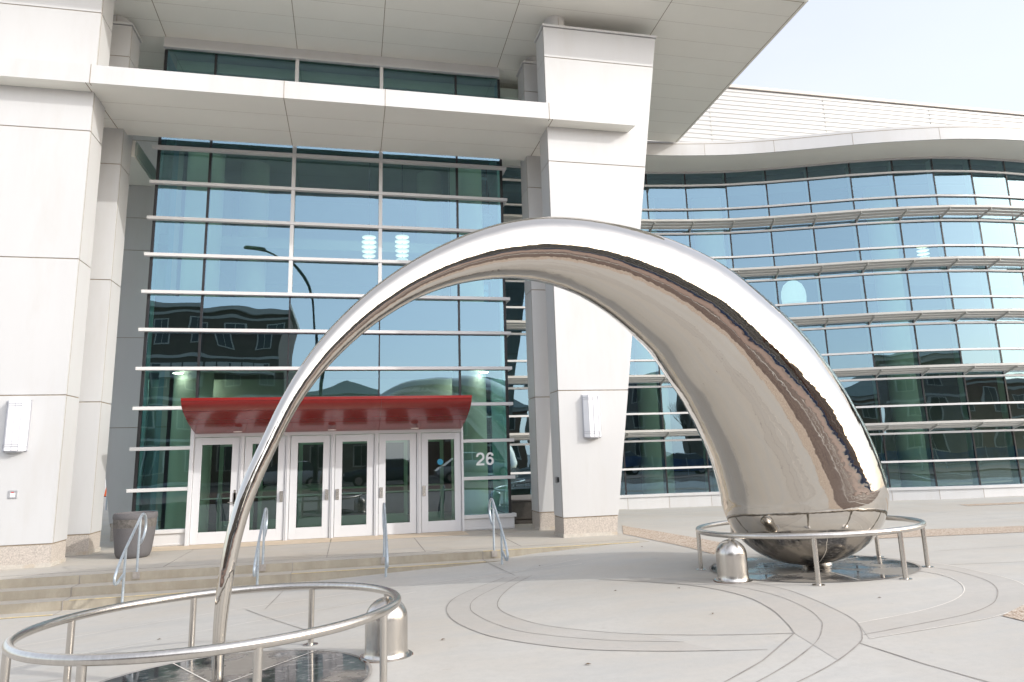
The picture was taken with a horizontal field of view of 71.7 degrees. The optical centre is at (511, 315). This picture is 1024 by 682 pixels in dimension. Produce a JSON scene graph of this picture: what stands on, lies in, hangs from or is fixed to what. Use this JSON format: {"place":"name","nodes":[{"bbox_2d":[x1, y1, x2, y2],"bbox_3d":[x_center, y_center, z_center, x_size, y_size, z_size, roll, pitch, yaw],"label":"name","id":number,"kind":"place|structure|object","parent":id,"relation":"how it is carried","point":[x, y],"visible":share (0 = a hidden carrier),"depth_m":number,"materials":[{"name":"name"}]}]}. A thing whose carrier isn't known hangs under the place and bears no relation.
{"place":"outdoors","nodes":[
{"label":"outdoors","id":0,"kind":"place"},
{"bbox_2d":[0,478,1023,681],"bbox_3d":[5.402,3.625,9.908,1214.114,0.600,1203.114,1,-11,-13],"label":"ground","id":1,"kind":"structure","parent":0,"point":[582,596],"depth_m":7.68,"materials":[{"name":"concrete"}]},
{"bbox_2d":[113,513,146,602],"bbox_3d":[-5.723,3.653,10.646,0.100,1.276,1.482,1,-11,-13],"label":"stair handrail","id":2,"kind":"object","parent":1,"relation":"on","point":[136,574],"visible":1,"depth_m":10.68,"materials":[{"name":"metal"}]},
{"bbox_2d":[0,582,400,681],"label":"ring railing","id":3,"kind":"object","parent":1,"relation":"on","point":[68,659],"visible":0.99,"depth_m":5.03,"materials":[{"name":"metal"}]},
{"bbox_2d":[100,649,371,681],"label":"granite disc","id":4,"kind":"object","parent":1,"relation":"on","point":[317,665],"visible":0.86,"depth_m":6.12,"materials":[{"name":"grey stone"}]},
{"bbox_2d":[253,508,267,584],"bbox_3d":[-3.920,3.641,11.060,0.100,1.197,1.482,1,-11,-13],"label":"stair handrail","id":5,"kind":"object","parent":1,"relation":"on","point":[262,566],"visible":1,"depth_m":11.24,"materials":[{"name":"metal"}]},
{"bbox_2d":[0,542,632,619],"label":"steps","id":6,"kind":"structure","parent":1,"relation":"on","point":[25,602],"depth_m":10.63,"materials":[{"name":"concrete"}]},
{"bbox_2d":[0,489,648,588],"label":"entrance landing","id":7,"kind":"object","parent":1,"relation":"on","point":[168,562],"visible":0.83,"depth_m":12.42,"materials":[{"name":"concrete"}]},
{"bbox_2d":[113,511,157,558],"bbox_3d":[-6.818,3.950,12.803,0.730,0.778,0.730,1,-11,-13],"label":"stone planter","id":8,"kind":"object","parent":7,"relation":"on","point":[124,523],"visible":0.85,"depth_m":12.54,"materials":[{"name":"concrete"}]},
{"bbox_2d":[0,0,808,569],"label":"entrance building","id":9,"kind":"structure","parent":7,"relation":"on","point":[198,198],"depth_m":15.65,"materials":[{"name":"stone"}]},
{"bbox_2d":[8,490,17,498],"bbox_3d":[-8.346,2.986,11.854,0.135,0.130,0.022,1,-11,-13],"label":"call box","id":10,"kind":"object","parent":9,"relation":"attached to","point":[12,493],"visible":1,"depth_m":11.85,"materials":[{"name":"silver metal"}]},
{"bbox_2d":[2,400,32,451],"bbox_3d":[-8.400,1.865,11.997,0.374,0.872,0.160,1,-11,-13],"label":"wall lantern","id":11,"kind":"object","parent":9,"relation":"attached to","point":[17,426],"depth_m":11.97,"materials":[{"name":"grey"}]},
{"bbox_2d":[189,437,239,544],"bbox_3d":[-6.113,3.588,14.606,0.878,2.127,0.110,1,-11,-13],"label":"door","id":12,"kind":"structure","parent":9,"relation":"in","point":[196,538],"depth_m":14.60,"materials":[{"name":"paint"}]},
{"bbox_2d":[241,436,285,541],"bbox_3d":[-5.183,3.603,14.818,0.814,2.127,0.105,1,-11,-13],"label":"door","id":13,"kind":"structure","parent":9,"relation":"in","point":[272,534],"depth_m":14.83,"materials":[{"name":"paint"}]},
{"bbox_2d":[288,435,330,539],"bbox_3d":[-4.284,3.616,15.020,0.814,2.127,0.105,1,-11,-13],"label":"door","id":14,"kind":"structure","parent":9,"relation":"in","point":[322,531],"depth_m":15.00,"materials":[{"name":"paint"}]},
{"bbox_2d":[211,432,452,531],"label":"vestibule doors","id":15,"kind":"structure","parent":9,"relation":"in","point":[436,515],"depth_m":17.50,"materials":[{"name":"grey metal"}]},
{"bbox_2d":[334,434,373,536],"bbox_3d":[-3.385,3.630,15.223,0.814,2.127,0.105,1,-11,-13],"label":"door","id":16,"kind":"structure","parent":9,"relation":"in","point":[366,529],"depth_m":15.20,"materials":[{"name":"paint"}]},
{"bbox_2d":[362,174,375,257],"bbox_3d":[-4.045,-3.291,20.136,0.408,3.750,0.408,1,-11,-13],"label":"pendant lamp","id":17,"kind":"object","parent":9,"relation":"hanging from","point":[368,246],"visible":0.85,"depth_m":19.82,"materials":[{"name":"white glass"}]},
{"bbox_2d":[378,433,416,534],"bbox_3d":[-2.486,3.643,15.425,0.814,2.127,0.105,1,-11,-13],"label":"door","id":18,"kind":"structure","parent":9,"relation":"in","point":[404,527],"depth_m":15.41,"materials":[{"name":"paint"}]},
{"bbox_2d":[395,165,408,259],"bbox_3d":[-3.148,-3.301,20.343,0.408,3.700,0.408,1,-11,-13],"label":"pendant lamp","id":19,"kind":"object","parent":9,"relation":"hanging from","point":[401,241],"visible":0.94,"depth_m":20.01,"materials":[{"name":"white glass"}]},
{"bbox_2d":[421,432,461,532],"bbox_3d":[-1.556,3.657,15.635,0.878,2.127,0.105,1,-11,-13],"label":"door","id":20,"kind":"structure","parent":9,"relation":"in","point":[427,526],"depth_m":15.61,"materials":[{"name":"paint"}]},
{"bbox_2d":[582,394,601,437],"bbox_3d":[1.623,2.016,14.255,0.374,0.872,0.160,1,-11,-13],"label":"wall lantern","id":21,"kind":"object","parent":9,"relation":"attached to","point":[591,416],"depth_m":14.21,"materials":[{"name":"grey"}]},
{"bbox_2d":[497,495,532,523],"bbox_3d":[0.709,4.793,17.645,1.918,0.560,2.337,1,-11,-13],"label":"stone bench","id":22,"kind":"object","parent":7,"relation":"on","point":[521,505],"visible":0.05,"depth_m":16.78,"materials":[{"name":"grey stone"}]},
{"bbox_2d":[381,503,388,576],"bbox_3d":[-2.053,3.630,11.488,0.100,1.116,1.482,1,-11,-13],"label":"stair handrail","id":23,"kind":"object","parent":1,"relation":"on","point":[385,559],"visible":0.99,"depth_m":11.55,"materials":[{"name":"metal"}]},
{"bbox_2d":[359,597,412,662],"bbox_3d":[-1.131,2.799,6.390,0.480,0.500,0.480,1,-11,-13],"label":"floodlight housing","id":24,"kind":"object","parent":1,"relation":"on","point":[397,640],"visible":0.67,"depth_m":6.24,"materials":[{"name":"metal"}]},
{"bbox_2d":[488,498,508,564],"bbox_3d":[-0.235,3.620,11.905,0.100,1.040,1.482,1,-11,-13],"label":"stair handrail","id":25,"kind":"object","parent":1,"relation":"on","point":[502,539],"visible":0.98,"depth_m":12.12,"materials":[{"name":"metal"}]},
{"bbox_2d":[11,507,1023,681],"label":"paving joints","id":26,"kind":"object","parent":1,"relation":"on","point":[675,634],"visible":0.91,"depth_m":6.78,"materials":[{"name":"grey concrete"}]},
{"bbox_2d":[447,575,715,650],"bbox_3d":[0.199,3.294,7.906,1.685,0.116,4.820,2,-12,-18],"label":"curved paving band","id":27,"kind":"object","parent":1,"relation":"on","point":[484,606],"visible":1,"depth_m":7.01,"materials":[{"name":"concrete"}]},
{"bbox_2d":[622,525,719,553],"bbox_3d":[2.818,4.225,13.560,0.815,0.037,4.798,2,-12,-18],"label":"aggregate band","id":28,"kind":"object","parent":1,"relation":"on","point":[709,546],"visible":0.91,"depth_m":13.06,"materials":[{"name":"beige concrete"}]},
{"bbox_2d":[602,578,861,659],"bbox_3d":[2.518,3.117,7.758,1.410,0.091,4.399,2,-12,-18],"label":"curved paving band","id":29,"kind":"object","parent":1,"relation":"on","point":[840,636],"visible":1,"depth_m":6.92,"materials":[{"name":"concrete"}]},
{"bbox_2d":[714,539,752,583],"bbox_3d":[2.770,3.079,8.945,0.480,0.500,0.480,1,-11,-13],"label":"floodlight housing","id":30,"kind":"object","parent":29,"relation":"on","point":[731,561],"visible":1,"depth_m":8.79,"materials":[{"name":"metal"}]},
{"bbox_2d":[448,84,1023,511],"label":"curved wing","id":31,"kind":"structure","parent":1,"relation":"on","point":[923,358],"depth_m":23.73,"materials":[{"name":"glass"}]},
{"bbox_2d":[781,193,806,303],"bbox_3d":[9.414,-2.419,24.182,0.800,4.070,0.800,1,-11,-13],"label":"dome lamp","id":32,"kind":"object","parent":31,"relation":"hanging from","point":[793,291],"visible":0.94,"depth_m":23.58,"materials":[{"name":"white glass"}]},
{"bbox_2d":[915,201,929,261],"bbox_3d":[14.962,-3.007,25.986,0.408,2.540,0.408,1,-11,-13],"label":"pendant lamp","id":33,"kind":"object","parent":31,"relation":"hanging from","point":[923,250],"visible":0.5,"depth_m":25.82,"materials":[{"name":"white glass"}]},
{"bbox_2d":[695,515,933,585],"bbox_3d":[4.008,3.113,9.643,2.910,0.682,2.911,1,-11,-13],"label":"ring railing","id":34,"kind":"object","parent":1,"relation":"on","point":[921,524],"visible":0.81,"depth_m":8.53,"materials":[{"name":"metal"}]},
{"bbox_2d":[709,555,920,581],"bbox_3d":[4.050,3.406,9.643,2.660,0.092,2.661,1,-11,-13],"label":"granite disc","id":35,"kind":"object","parent":1,"relation":"on","point":[855,568],"visible":0.66,"depth_m":9.25,"materials":[{"name":"grey stone"}]},
{"bbox_2d":[211,217,888,681],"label":"arch sculpture","id":36,"kind":"object","parent":35,"relation":"on","point":[767,401],"visible":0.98,"depth_m":8.76,"materials":[{"name":"silver metal"}]},
{"bbox_2d":[856,555,1023,638],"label":"curved paving band","id":37,"kind":"object","parent":1,"relation":"on","point":[979,593],"visible":0.99,"depth_m":6.87,"materials":[{"name":"concrete"}]},
{"bbox_2d":[878,526,1023,537],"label":"aggregate band","id":38,"kind":"object","parent":1,"relation":"on","point":[966,531],"visible":0.54,"depth_m":12.90,"materials":[{"name":"beige concrete"}]},
{"bbox_2d":[960,502,1023,505],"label":"aggregate band","id":39,"kind":"object","parent":1,"relation":"on","point":[993,503],"visible":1,"depth_m":18.64,"materials":[{"name":"beige concrete"}]},
{"bbox_2d":[1002,605,1023,620],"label":"aggregate patch","id":40,"kind":"object","parent":1,"relation":"on","point":[1017,613],"visible":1,"depth_m":6.47,"materials":[{"name":"beige concrete"}]},
{"bbox_2d":[732,0,1023,111],"label":"sky","id":41,"kind":"structure","parent":0,"point":[965,53],"materials":[{"name":"white"}]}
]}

